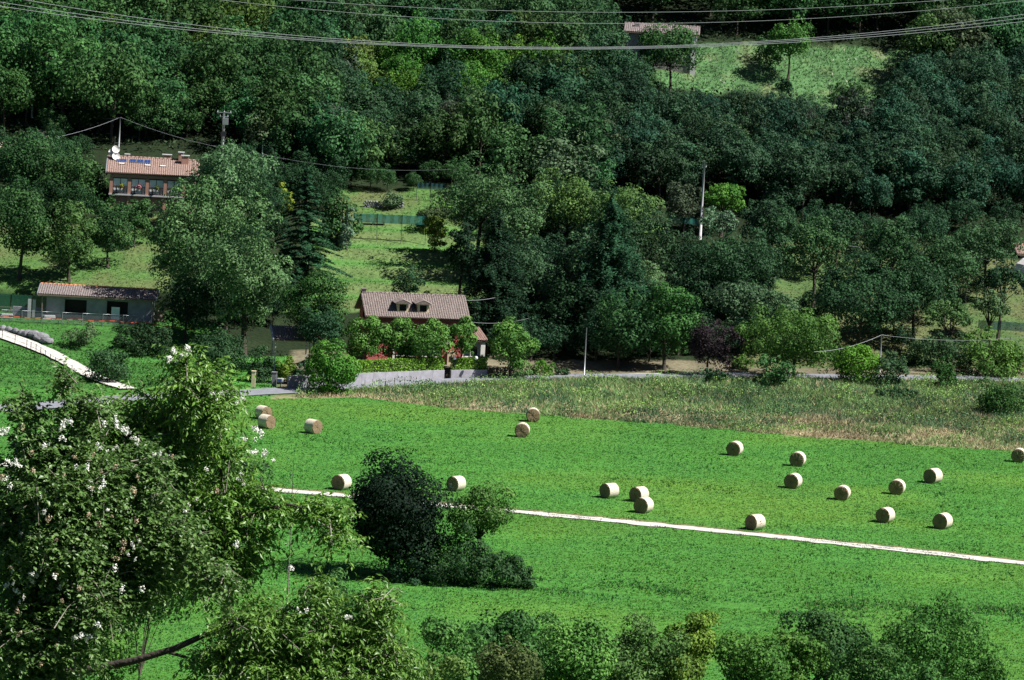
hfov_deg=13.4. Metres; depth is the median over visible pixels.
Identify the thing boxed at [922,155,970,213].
scrub oak
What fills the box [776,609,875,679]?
dark oak
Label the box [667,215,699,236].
net fence
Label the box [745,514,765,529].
hay bale
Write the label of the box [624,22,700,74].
stone house
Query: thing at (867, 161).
scrub oak
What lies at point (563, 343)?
shade tree
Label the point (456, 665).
ivy bush
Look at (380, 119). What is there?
woodland tree
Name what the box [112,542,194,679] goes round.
hazel bush
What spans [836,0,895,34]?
woodland tree
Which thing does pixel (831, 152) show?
scrub oak
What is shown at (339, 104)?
shade tree
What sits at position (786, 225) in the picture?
oak tree
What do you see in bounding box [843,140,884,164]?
scrub oak
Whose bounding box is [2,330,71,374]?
rail fence
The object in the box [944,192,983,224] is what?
shade tree
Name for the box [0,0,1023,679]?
ground
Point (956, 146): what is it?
scrub oak
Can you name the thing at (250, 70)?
woodland tree
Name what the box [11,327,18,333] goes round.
boulder
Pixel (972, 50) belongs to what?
scrub oak
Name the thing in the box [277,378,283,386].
letter box
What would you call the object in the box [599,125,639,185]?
scrub oak
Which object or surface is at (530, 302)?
shade tree
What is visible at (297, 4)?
woodland tree
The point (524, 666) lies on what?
dry bush
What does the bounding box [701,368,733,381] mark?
meadow bush
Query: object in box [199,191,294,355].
poplar tree
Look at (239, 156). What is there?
shade tree
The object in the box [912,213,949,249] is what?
shade tree
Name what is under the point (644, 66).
scrub oak
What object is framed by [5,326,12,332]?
boulder
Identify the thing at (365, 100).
woodland tree
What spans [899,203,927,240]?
shade tree
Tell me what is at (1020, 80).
scrub oak
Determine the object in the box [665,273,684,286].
shade tree
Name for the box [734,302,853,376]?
willow tree
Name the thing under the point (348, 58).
woodland tree
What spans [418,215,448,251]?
citrus bush
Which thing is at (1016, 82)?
scrub oak
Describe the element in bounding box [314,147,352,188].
shade tree
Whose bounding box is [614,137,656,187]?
scrub oak
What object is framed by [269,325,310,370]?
garden shelter
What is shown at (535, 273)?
elm tree
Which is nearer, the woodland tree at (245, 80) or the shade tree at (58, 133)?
the shade tree at (58, 133)
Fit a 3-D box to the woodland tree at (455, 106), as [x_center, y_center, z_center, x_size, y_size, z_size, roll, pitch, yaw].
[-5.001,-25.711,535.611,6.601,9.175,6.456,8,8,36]
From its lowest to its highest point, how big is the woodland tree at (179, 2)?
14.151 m
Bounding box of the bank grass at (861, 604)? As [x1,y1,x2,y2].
[447,561,1023,627]
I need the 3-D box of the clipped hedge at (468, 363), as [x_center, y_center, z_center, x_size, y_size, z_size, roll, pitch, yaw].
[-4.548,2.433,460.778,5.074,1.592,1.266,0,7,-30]
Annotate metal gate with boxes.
[256,376,270,385]
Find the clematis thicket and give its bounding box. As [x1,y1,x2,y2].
[0,344,350,679]
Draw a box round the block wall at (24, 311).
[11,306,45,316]
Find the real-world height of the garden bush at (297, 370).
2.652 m
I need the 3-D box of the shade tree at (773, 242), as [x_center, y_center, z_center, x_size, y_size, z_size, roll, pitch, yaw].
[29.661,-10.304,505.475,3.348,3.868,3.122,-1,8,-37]
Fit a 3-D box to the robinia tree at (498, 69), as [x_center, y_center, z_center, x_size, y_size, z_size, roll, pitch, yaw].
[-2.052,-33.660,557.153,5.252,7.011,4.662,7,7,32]
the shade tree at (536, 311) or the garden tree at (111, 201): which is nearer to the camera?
the shade tree at (536, 311)
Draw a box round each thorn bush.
[598,612,690,679]
[749,35,782,66]
[775,78,791,90]
[827,78,867,101]
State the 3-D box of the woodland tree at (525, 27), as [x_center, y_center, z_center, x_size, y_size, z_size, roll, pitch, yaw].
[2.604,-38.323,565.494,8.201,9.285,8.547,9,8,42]
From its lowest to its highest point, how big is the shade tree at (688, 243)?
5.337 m
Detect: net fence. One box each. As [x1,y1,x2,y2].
[0,294,46,310]
[353,213,426,241]
[416,182,445,201]
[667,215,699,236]
[977,320,1023,353]
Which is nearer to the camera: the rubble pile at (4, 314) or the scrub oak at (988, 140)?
the rubble pile at (4, 314)
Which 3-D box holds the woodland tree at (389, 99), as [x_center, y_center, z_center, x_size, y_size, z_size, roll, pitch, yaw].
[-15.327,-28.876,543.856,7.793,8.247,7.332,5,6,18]
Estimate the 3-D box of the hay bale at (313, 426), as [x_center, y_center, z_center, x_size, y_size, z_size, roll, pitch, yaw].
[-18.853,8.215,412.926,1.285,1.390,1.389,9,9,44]
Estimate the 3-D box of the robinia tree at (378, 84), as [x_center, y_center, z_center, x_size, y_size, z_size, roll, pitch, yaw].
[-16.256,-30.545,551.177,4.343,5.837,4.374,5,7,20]
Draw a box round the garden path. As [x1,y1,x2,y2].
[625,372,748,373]
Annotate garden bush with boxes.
[244,345,274,381]
[292,362,311,374]
[381,190,403,208]
[414,201,448,229]
[554,367,570,374]
[731,354,754,371]
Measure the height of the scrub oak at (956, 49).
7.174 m
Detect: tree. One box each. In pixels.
[0,0,49,45]
[0,0,64,13]
[0,2,13,30]
[0,26,40,115]
[0,59,35,132]
[0,68,50,125]
[0,125,9,147]
[0,129,68,188]
[0,139,32,177]
[0,178,55,280]
[0,183,13,208]
[2,173,34,194]
[3,35,37,100]
[4,0,54,25]
[8,3,75,89]
[17,8,114,127]
[18,0,63,12]
[19,127,54,166]
[20,36,65,109]
[22,178,47,197]
[24,179,72,219]
[25,169,46,185]
[27,18,101,107]
[32,130,64,169]
[34,104,72,136]
[37,198,102,281]
[40,125,67,149]
[40,146,115,206]
[43,38,101,108]
[44,140,85,176]
[48,0,87,20]
[48,2,108,42]
[50,0,128,43]
[50,177,94,213]
[55,138,82,159]
[57,39,158,141]
[57,181,98,213]
[58,0,122,21]
[61,55,112,130]
[66,569,436,679]
[67,342,373,626]
[70,134,96,156]
[77,164,108,199]
[81,9,123,34]
[87,16,153,62]
[87,198,137,267]
[88,100,119,128]
[89,0,141,16]
[92,16,145,53]
[94,57,139,120]
[94,196,122,218]
[102,20,136,38]
[102,39,176,91]
[103,0,181,24]
[114,87,148,127]
[119,7,180,65]
[119,203,158,217]
[120,62,193,109]
[123,82,174,136]
[123,104,160,140]
[124,198,153,246]
[125,0,173,29]
[134,0,202,34]
[134,12,191,67]
[143,78,195,132]
[143,88,167,130]
[146,174,246,319]
[149,97,184,140]
[154,25,193,63]
[154,57,196,89]
[156,0,217,32]
[158,0,225,41]
[160,266,226,341]
[164,53,232,120]
[165,41,211,69]
[172,102,206,136]
[173,76,239,133]
[182,33,252,125]
[183,138,279,239]
[184,20,227,68]
[188,17,254,68]
[188,219,208,236]
[191,257,215,279]
[191,289,228,325]
[192,43,237,112]
[198,0,234,23]
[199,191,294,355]
[205,0,267,39]
[205,455,274,640]
[206,75,263,137]
[212,88,276,150]
[212,179,268,212]
[212,292,241,328]
[213,0,276,33]
[213,233,246,265]
[214,212,244,238]
[216,15,281,65]
[222,53,271,89]
[226,51,304,100]
[230,0,291,24]
[230,34,273,80]
[231,144,264,179]
[232,26,278,66]
[233,138,260,177]
[236,224,271,251]
[238,87,293,148]
[240,117,267,153]
[240,218,266,247]
[242,109,293,146]
[243,198,267,224]
[244,64,328,159]
[244,248,273,272]
[247,18,310,52]
[247,173,276,195]
[247,288,276,326]
[249,180,273,200]
[251,96,324,167]
[253,150,288,179]
[254,39,307,72]
[254,132,292,163]
[257,189,286,222]
[258,11,338,83]
[260,166,296,194]
[261,296,286,324]
[263,8,335,48]
[264,214,293,247]
[265,147,276,183]
[265,167,352,293]
[266,0,295,21]
[266,187,291,212]
[268,54,346,108]
[272,255,293,276]
[276,270,297,306]
[277,242,300,257]
[278,140,302,161]
[278,157,321,205]
[279,269,350,370]
[280,142,307,162]
[282,32,323,54]
[282,161,327,209]
[283,46,343,106]
[284,0,319,24]
[286,0,361,43]
[286,30,347,71]
[287,124,317,153]
[291,146,321,175]
[293,90,350,123]
[296,90,362,181]
[297,303,344,352]
[299,0,358,36]
[308,106,348,168]
[310,16,350,56]
[312,109,376,186]
[313,0,386,19]
[313,170,349,194]
[313,182,344,208]
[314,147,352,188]
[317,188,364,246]
[318,35,364,70]
[323,56,370,104]
[327,111,384,184]
[329,12,368,48]
[330,42,351,62]
[333,0,376,31]
[333,76,364,115]
[333,101,353,129]
[337,102,359,122]
[339,0,395,55]
[339,156,362,175]
[341,86,387,119]
[342,34,379,74]
[342,315,394,359]
[343,48,386,84]
[346,68,371,88]
[351,1,401,22]
[354,157,381,189]
[356,108,401,171]
[357,116,409,178]
[360,7,412,74]
[360,76,410,112]
[362,157,384,171]
[368,107,395,124]
[371,39,408,71]
[372,39,410,78]
[374,76,394,99]
[376,111,422,167]
[376,164,396,191]
[377,52,424,89]
[379,0,394,8]
[379,64,418,106]
[380,159,399,171]
[382,317,421,357]
[386,0,421,23]
[386,144,408,165]
[387,8,445,67]
[389,100,421,127]
[391,264,425,292]
[393,92,443,159]
[396,129,430,173]
[400,67,430,92]
[401,13,443,65]
[401,88,443,115]
[401,317,455,360]
[402,81,442,109]
[404,0,459,34]
[404,171,422,190]
[408,108,454,165]
[408,110,476,179]
[411,0,473,6]
[411,50,471,102]
[417,62,453,98]
[418,158,444,182]
[419,0,488,59]
[419,47,443,72]
[419,143,449,170]
[426,3,479,58]
[429,150,517,266]
[432,7,496,55]
[434,27,487,75]
[435,93,473,123]
[438,94,466,155]
[440,156,467,182]
[441,152,455,159]
[442,63,475,94]
[443,215,480,294]
[443,479,516,580]
[445,94,493,165]
[447,93,473,149]
[448,152,470,175]
[448,316,477,361]
[451,60,494,84]
[451,177,483,214]
[452,195,536,345]
[456,7,510,67]
[456,26,509,72]
[456,88,518,173]
[457,71,491,96]
[457,84,487,101]
[460,0,504,18]
[463,206,491,227]
[471,26,522,78]
[477,174,524,206]
[478,76,511,92]
[478,80,531,141]
[479,50,510,84]
[479,122,551,177]
[480,167,552,247]
[482,0,548,34]
[482,69,511,90]
[486,34,540,73]
[486,316,540,375]
[488,238,564,317]
[494,81,542,110]
[495,13,536,55]
[497,44,556,99]
[498,0,560,23]
[501,9,564,52]
[506,235,549,261]
[509,314,535,333]
[510,106,544,156]
[510,282,548,318]
[511,140,546,184]
[511,313,562,360]
[517,201,562,240]
[519,97,540,146]
[519,145,561,182]
[520,30,574,69]
[520,191,551,219]
[522,96,572,145]
[522,127,607,185]
[522,226,570,262]
[525,54,592,103]
[527,10,569,45]
[528,0,572,18]
[530,85,574,153]
[530,167,601,244]
[530,290,561,330]
[536,242,571,274]
[537,106,599,159]
[538,13,594,59]
[538,325,572,357]
[539,45,595,98]
[540,54,588,95]
[542,100,612,133]
[544,171,570,197]
[544,186,662,354]
[545,215,575,248]
[546,267,570,285]
[547,0,594,56]
[555,0,617,48]
[555,233,590,274]
[557,78,620,113]
[559,97,614,162]
[561,147,618,187]
[563,220,599,245]
[564,309,621,361]
[564,315,579,343]
[565,227,618,308]
[566,51,598,78]
[570,20,637,72]
[570,120,627,160]
[572,0,622,29]
[573,0,631,49]
[574,179,664,243]
[578,84,631,124]
[581,57,627,96]
[581,198,601,227]
[585,108,626,142]
[587,180,616,204]
[590,286,663,368]
[590,295,633,322]
[599,195,695,281]
[609,331,632,362]
[619,259,673,302]
[629,290,660,321]
[630,231,654,253]
[636,21,703,92]
[637,311,667,361]
[638,282,707,369]
[644,0,669,21]
[657,245,693,277]
[659,308,696,355]
[665,181,705,234]
[665,251,689,275]
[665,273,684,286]
[667,278,676,287]
[671,229,707,256]
[673,272,715,314]
[677,225,791,319]
[684,258,739,318]
[688,316,745,374]
[696,305,723,328]
[696,312,730,345]
[697,0,720,20]
[698,206,739,244]
[699,182,745,236]
[702,279,774,344]
[710,0,764,34]
[720,310,767,353]
[725,0,767,29]
[732,303,753,322]
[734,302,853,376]
[738,195,797,245]
[746,289,801,353]
[748,273,772,297]
[748,306,781,338]
[755,236,780,254]
[756,0,803,25]
[757,0,818,26]
[766,16,814,78]
[769,243,792,276]
[771,0,832,24]
[772,204,796,225]
[775,214,849,306]
[789,308,826,341]
[790,301,827,322]
[791,0,868,35]
[797,199,830,221]
[800,198,864,275]
[805,250,922,347]
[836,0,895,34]
[838,238,876,269]
[852,258,888,292]
[854,212,882,231]
[854,254,889,274]
[858,589,998,679]
[860,215,922,285]
[860,229,875,249]
[865,0,891,21]
[865,0,900,32]
[876,288,910,333]
[881,254,961,342]
[882,0,923,29]
[890,323,917,351]
[894,2,912,25]
[896,0,968,17]
[896,5,962,59]
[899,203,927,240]
[906,3,964,39]
[907,0,962,16]
[912,200,951,231]
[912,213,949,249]
[914,4,951,51]
[914,4,993,58]
[915,230,983,321]
[924,297,973,364]
[941,243,963,257]
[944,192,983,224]
[946,0,976,13]
[946,3,986,44]
[949,0,991,8]
[951,5,1004,60]
[952,212,1023,298]
[953,254,989,280]
[958,0,984,8]
[963,270,987,297]
[965,0,996,22]
[973,0,1023,51]
[973,0,1023,59]
[973,289,1010,358]
[984,263,1023,342]
[986,195,1023,232]
[988,0,1023,67]
[1005,33,1023,59]
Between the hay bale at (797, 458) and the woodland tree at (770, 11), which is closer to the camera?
the hay bale at (797, 458)
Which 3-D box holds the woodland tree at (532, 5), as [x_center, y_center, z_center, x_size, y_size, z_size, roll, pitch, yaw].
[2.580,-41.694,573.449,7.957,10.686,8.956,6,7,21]
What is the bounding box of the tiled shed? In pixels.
[37,282,159,322]
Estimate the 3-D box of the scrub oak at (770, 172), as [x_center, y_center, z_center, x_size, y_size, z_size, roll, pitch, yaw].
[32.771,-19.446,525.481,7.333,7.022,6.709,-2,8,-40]
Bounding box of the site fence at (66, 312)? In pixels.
[1,310,143,326]
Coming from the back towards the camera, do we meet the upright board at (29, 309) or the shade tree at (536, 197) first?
the shade tree at (536, 197)
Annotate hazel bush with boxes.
[65,625,145,679]
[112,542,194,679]
[190,328,251,374]
[460,608,566,679]
[711,630,792,679]
[752,353,795,385]
[958,654,1007,679]
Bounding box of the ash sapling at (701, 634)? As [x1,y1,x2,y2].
[662,609,721,677]
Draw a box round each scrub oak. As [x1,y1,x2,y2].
[592,144,629,189]
[598,123,627,174]
[599,49,652,95]
[599,101,641,129]
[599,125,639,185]
[602,59,649,115]
[612,102,666,165]
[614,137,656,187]
[618,116,666,187]
[626,85,669,118]
[627,134,699,207]
[628,108,661,131]
[634,126,696,193]
[649,120,698,149]
[654,85,670,101]
[654,104,675,124]
[656,90,680,109]
[660,141,700,192]
[661,129,686,176]
[662,94,709,127]
[663,149,702,199]
[664,91,699,111]
[679,105,723,142]
[680,90,694,102]
[680,108,731,153]
[684,90,718,115]
[689,87,706,98]
[689,141,724,187]
[697,121,746,182]
[698,93,720,110]
[699,114,749,172]
[699,154,719,175]
[700,111,737,133]
[704,98,741,120]
[718,135,756,184]
[719,94,732,108]
[722,133,773,202]
[727,84,763,116]
[728,89,743,103]
[731,113,758,127]
[736,103,776,141]
[738,136,784,192]
[742,149,777,199]
[746,94,774,115]
[747,126,787,159]
[749,98,808,146]
[750,97,791,139]
[754,150,814,192]
[757,91,786,109]
[759,144,800,187]
[760,173,809,206]
[766,133,807,156]
[767,87,814,141]
[768,89,787,99]
[772,133,830,217]
[782,134,832,193]
[794,102,820,120]
[797,94,815,109]
[797,105,822,133]
[797,115,836,156]
[798,116,821,141]
[798,132,827,162]
[809,158,837,201]
[810,110,856,165]
[814,158,865,208]
[815,104,843,125]
[820,135,858,163]
[824,119,870,153]
[825,87,882,139]
[826,88,880,142]
[833,166,876,213]
[834,156,875,207]
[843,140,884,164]
[843,165,892,216]
[852,125,892,156]
[854,181,894,215]
[857,143,893,179]
[861,139,904,175]
[865,67,929,110]
[867,120,925,155]
[868,88,925,141]
[871,94,884,108]
[872,138,923,208]
[874,85,915,137]
[882,104,941,157]
[885,70,907,97]
[885,149,928,209]
[888,98,936,139]
[891,180,925,214]
[892,128,941,169]
[893,61,954,96]
[900,53,939,88]
[901,149,952,213]
[903,95,932,126]
[912,104,954,141]
[914,68,957,101]
[917,77,968,130]
[918,48,953,77]
[921,119,948,145]
[921,151,969,208]
[922,141,956,164]
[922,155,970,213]
[924,132,966,156]
[934,51,978,114]
[935,153,991,224]
[939,146,957,160]
[940,74,970,106]
[940,97,975,131]
[943,127,983,145]
[946,48,988,81]
[947,127,984,159]
[951,40,1008,91]
[952,124,982,150]
[952,157,993,201]
[954,44,990,78]
[955,79,997,120]
[955,144,1017,202]
[960,95,1009,127]
[965,125,1008,157]
[966,80,1010,122]
[966,99,1002,135]
[975,70,1017,105]
[975,97,1023,130]
[976,153,1023,212]
[979,105,1023,147]
[987,146,1023,188]
[989,47,1016,78]
[991,63,1012,90]
[994,86,1023,118]
[997,139,1021,160]
[998,55,1023,86]
[1002,129,1023,168]
[1005,75,1023,105]
[1006,164,1023,195]
[1006,179,1022,207]
[1007,74,1023,94]
[1009,45,1023,69]
[1011,127,1023,161]
[1015,112,1023,134]
[1016,102,1023,122]
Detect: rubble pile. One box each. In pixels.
[0,313,12,317]
[41,315,55,318]
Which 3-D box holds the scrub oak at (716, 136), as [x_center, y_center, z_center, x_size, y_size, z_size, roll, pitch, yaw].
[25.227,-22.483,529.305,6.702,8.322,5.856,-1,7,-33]
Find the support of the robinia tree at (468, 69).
on the ground at (606, 362)
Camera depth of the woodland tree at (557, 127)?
523.71 m
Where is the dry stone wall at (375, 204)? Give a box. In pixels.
[363,200,403,208]
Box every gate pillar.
[251,370,255,386]
[271,371,276,386]
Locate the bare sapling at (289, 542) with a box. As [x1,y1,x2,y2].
[286,463,299,603]
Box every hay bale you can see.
[255,405,272,417]
[257,414,275,428]
[304,419,322,433]
[331,474,351,489]
[446,475,465,490]
[515,422,529,437]
[526,407,539,421]
[599,483,618,497]
[629,486,648,501]
[633,497,653,512]
[726,441,742,455]
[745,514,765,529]
[784,473,801,488]
[789,451,805,466]
[834,485,850,500]
[875,507,894,522]
[888,479,905,494]
[923,468,942,482]
[932,512,952,528]
[1011,448,1023,462]
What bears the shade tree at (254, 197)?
on the ground at (606, 362)
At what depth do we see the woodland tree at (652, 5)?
593.39 m
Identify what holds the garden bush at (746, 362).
on the ground at (606, 362)
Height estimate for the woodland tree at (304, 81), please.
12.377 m
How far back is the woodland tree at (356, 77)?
544.05 m
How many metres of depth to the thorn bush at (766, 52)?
577.48 m
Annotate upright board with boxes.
[27,299,30,317]
[32,299,35,317]
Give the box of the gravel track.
[0,463,1023,563]
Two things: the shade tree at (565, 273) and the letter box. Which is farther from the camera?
the shade tree at (565, 273)
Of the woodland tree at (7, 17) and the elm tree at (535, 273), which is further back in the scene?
the woodland tree at (7, 17)
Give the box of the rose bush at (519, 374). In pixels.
[511,369,534,379]
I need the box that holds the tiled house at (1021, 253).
[1013,243,1023,257]
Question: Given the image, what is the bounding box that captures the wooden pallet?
[154,311,164,320]
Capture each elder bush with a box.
[368,628,427,679]
[418,615,507,679]
[873,350,910,386]
[904,331,990,374]
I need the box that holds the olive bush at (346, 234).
[338,207,354,248]
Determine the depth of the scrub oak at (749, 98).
547.63 m
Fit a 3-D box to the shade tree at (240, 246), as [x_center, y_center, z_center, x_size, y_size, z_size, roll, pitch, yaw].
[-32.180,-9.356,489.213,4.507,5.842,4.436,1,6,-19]
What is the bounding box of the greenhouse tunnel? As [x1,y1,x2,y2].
[1013,258,1023,280]
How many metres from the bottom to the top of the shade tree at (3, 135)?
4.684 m
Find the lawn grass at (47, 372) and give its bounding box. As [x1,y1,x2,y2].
[0,338,286,411]
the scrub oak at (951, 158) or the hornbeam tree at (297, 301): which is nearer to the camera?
the hornbeam tree at (297, 301)
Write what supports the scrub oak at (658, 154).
on the ground at (606, 362)
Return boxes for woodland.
[0,0,1023,90]
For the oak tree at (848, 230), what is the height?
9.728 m
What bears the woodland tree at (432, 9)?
on the ground at (606, 362)
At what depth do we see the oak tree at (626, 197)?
498.71 m
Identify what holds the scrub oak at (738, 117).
on the ground at (606, 362)
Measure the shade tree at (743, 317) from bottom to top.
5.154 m
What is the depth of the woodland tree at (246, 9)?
560.23 m
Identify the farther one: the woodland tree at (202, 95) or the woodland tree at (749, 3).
the woodland tree at (749, 3)
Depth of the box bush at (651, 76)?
559.14 m
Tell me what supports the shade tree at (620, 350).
on the ground at (606, 362)
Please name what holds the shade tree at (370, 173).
on the ground at (606, 362)
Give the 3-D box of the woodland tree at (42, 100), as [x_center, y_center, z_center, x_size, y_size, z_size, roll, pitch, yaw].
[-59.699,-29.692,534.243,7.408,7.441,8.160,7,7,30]
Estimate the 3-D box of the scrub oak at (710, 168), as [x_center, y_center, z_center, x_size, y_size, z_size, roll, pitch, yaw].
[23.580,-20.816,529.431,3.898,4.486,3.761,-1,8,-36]
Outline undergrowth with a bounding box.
[0,0,1023,228]
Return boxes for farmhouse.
[354,288,487,364]
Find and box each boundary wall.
[287,370,444,386]
[450,369,487,377]
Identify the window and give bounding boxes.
[113,177,127,193]
[131,178,145,194]
[148,179,163,195]
[167,180,181,196]
[463,345,477,356]
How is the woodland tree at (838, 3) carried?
on the ground at (606, 362)
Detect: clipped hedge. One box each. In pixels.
[354,356,445,372]
[450,356,488,369]
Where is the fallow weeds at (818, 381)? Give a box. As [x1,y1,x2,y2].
[296,373,1023,450]
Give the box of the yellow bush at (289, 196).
[275,182,294,217]
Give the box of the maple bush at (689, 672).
[623,643,706,679]
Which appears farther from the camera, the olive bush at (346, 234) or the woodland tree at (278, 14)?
the woodland tree at (278, 14)
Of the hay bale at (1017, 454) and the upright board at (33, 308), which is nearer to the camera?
the hay bale at (1017, 454)
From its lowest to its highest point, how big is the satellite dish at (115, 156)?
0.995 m
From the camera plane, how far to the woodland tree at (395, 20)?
567.52 m
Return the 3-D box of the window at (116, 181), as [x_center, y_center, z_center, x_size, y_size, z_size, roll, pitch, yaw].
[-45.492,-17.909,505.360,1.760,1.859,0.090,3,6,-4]
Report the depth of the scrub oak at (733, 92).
556.91 m
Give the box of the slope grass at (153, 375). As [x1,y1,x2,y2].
[0,189,1023,384]
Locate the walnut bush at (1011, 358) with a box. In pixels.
[958,325,1023,378]
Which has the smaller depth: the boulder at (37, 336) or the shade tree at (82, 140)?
the boulder at (37, 336)
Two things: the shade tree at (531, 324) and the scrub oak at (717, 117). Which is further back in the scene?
the scrub oak at (717, 117)
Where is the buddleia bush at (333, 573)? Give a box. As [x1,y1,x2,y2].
[297,567,386,626]
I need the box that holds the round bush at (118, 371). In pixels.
[81,347,131,382]
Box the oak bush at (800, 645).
[763,627,831,679]
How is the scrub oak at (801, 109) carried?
on the ground at (606, 362)
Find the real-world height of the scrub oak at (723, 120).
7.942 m
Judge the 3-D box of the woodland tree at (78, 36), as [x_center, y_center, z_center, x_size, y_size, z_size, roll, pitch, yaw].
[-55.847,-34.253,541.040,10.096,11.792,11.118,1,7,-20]
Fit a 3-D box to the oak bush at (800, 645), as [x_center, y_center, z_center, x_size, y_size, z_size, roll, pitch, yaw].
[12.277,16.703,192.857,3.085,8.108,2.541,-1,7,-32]
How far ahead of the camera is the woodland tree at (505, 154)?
521.44 m
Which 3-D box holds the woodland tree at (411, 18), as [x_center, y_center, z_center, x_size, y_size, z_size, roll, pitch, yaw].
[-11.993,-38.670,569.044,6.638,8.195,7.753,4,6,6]
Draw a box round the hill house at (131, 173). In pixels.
[105,152,199,212]
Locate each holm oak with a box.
[469,297,515,352]
[532,275,602,346]
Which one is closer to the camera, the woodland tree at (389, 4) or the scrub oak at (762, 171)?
the scrub oak at (762, 171)
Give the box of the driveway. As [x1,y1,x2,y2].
[0,330,133,388]
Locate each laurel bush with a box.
[301,338,361,394]
[831,344,880,382]
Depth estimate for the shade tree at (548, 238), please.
499.39 m
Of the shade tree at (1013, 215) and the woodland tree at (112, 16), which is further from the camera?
the woodland tree at (112, 16)
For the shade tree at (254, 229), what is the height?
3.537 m
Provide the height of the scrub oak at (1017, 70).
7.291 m
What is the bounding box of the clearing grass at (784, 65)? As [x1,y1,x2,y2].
[656,41,915,110]
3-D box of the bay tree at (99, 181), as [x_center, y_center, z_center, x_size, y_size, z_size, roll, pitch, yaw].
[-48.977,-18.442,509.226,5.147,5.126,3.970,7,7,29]
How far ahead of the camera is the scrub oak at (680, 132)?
529.49 m
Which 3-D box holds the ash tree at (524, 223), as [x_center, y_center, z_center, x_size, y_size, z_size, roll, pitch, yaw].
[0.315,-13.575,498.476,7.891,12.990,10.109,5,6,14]
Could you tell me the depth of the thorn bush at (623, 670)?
182.26 m
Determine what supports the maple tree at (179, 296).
on the ground at (606, 362)
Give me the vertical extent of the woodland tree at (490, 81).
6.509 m
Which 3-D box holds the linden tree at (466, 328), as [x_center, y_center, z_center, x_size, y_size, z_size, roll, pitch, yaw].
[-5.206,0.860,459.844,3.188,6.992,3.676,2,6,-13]
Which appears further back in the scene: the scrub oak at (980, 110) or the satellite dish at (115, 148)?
the scrub oak at (980, 110)
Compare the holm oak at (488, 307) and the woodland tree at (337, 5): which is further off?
the woodland tree at (337, 5)
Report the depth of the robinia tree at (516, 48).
559.76 m
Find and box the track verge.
[272,486,1023,560]
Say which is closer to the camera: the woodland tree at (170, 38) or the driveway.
the driveway
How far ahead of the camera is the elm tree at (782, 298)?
478.38 m
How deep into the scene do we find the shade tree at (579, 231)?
501.55 m
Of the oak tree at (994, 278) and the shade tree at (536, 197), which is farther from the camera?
the shade tree at (536, 197)
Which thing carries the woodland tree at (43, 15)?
on the ground at (606, 362)
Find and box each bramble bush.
[61,321,100,346]
[111,322,172,357]
[387,554,442,585]
[419,522,492,586]
[461,550,530,587]
[515,565,536,588]
[831,638,911,679]
[875,386,918,397]
[879,659,953,679]
[973,376,1023,414]
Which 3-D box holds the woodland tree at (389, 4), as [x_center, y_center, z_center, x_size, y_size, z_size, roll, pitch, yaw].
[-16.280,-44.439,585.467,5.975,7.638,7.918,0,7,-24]
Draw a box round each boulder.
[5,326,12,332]
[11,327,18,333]
[21,329,29,337]
[28,330,38,338]
[33,332,49,341]
[39,337,53,343]
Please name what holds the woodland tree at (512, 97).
on the ground at (606, 362)
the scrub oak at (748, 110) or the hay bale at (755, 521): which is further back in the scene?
the scrub oak at (748, 110)
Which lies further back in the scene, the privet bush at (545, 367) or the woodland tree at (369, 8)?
the woodland tree at (369, 8)
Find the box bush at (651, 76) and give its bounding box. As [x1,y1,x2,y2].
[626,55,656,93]
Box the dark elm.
[347,446,460,576]
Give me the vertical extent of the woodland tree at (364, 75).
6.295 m
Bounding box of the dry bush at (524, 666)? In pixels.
[473,634,544,679]
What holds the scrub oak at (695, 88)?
on the ground at (606, 362)
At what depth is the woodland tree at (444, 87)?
545.82 m
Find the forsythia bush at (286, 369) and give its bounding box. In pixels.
[275,355,296,382]
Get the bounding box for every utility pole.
[118,117,120,146]
[217,110,230,183]
[584,328,586,374]
[699,161,705,239]
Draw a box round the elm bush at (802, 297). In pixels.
[791,293,817,315]
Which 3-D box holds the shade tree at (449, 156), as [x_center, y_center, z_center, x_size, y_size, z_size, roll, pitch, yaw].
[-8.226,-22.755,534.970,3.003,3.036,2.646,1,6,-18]
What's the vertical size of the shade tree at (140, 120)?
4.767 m
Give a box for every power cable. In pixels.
[1,2,1020,48]
[1,6,1023,48]
[27,0,1023,47]
[225,0,1023,23]
[268,155,448,169]
[301,0,940,11]
[885,335,1019,339]
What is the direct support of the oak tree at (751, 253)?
on the ground at (606, 362)
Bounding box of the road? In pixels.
[0,373,1022,410]
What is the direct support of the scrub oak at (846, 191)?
on the ground at (606, 362)
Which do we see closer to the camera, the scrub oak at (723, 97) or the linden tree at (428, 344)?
the linden tree at (428, 344)
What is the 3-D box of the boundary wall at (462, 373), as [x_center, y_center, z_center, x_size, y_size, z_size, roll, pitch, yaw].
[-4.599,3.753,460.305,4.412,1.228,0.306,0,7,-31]
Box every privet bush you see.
[528,360,555,375]
[534,614,620,679]
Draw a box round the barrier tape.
[0,316,193,329]
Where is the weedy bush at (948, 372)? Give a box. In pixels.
[931,354,957,386]
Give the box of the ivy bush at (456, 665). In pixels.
[414,649,468,679]
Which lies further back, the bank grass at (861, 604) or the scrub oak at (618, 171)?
the scrub oak at (618, 171)
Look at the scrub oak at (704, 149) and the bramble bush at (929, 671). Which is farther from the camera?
the scrub oak at (704, 149)
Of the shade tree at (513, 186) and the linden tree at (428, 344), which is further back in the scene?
the shade tree at (513, 186)
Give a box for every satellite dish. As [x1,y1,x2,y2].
[112,145,119,152]
[112,152,119,159]

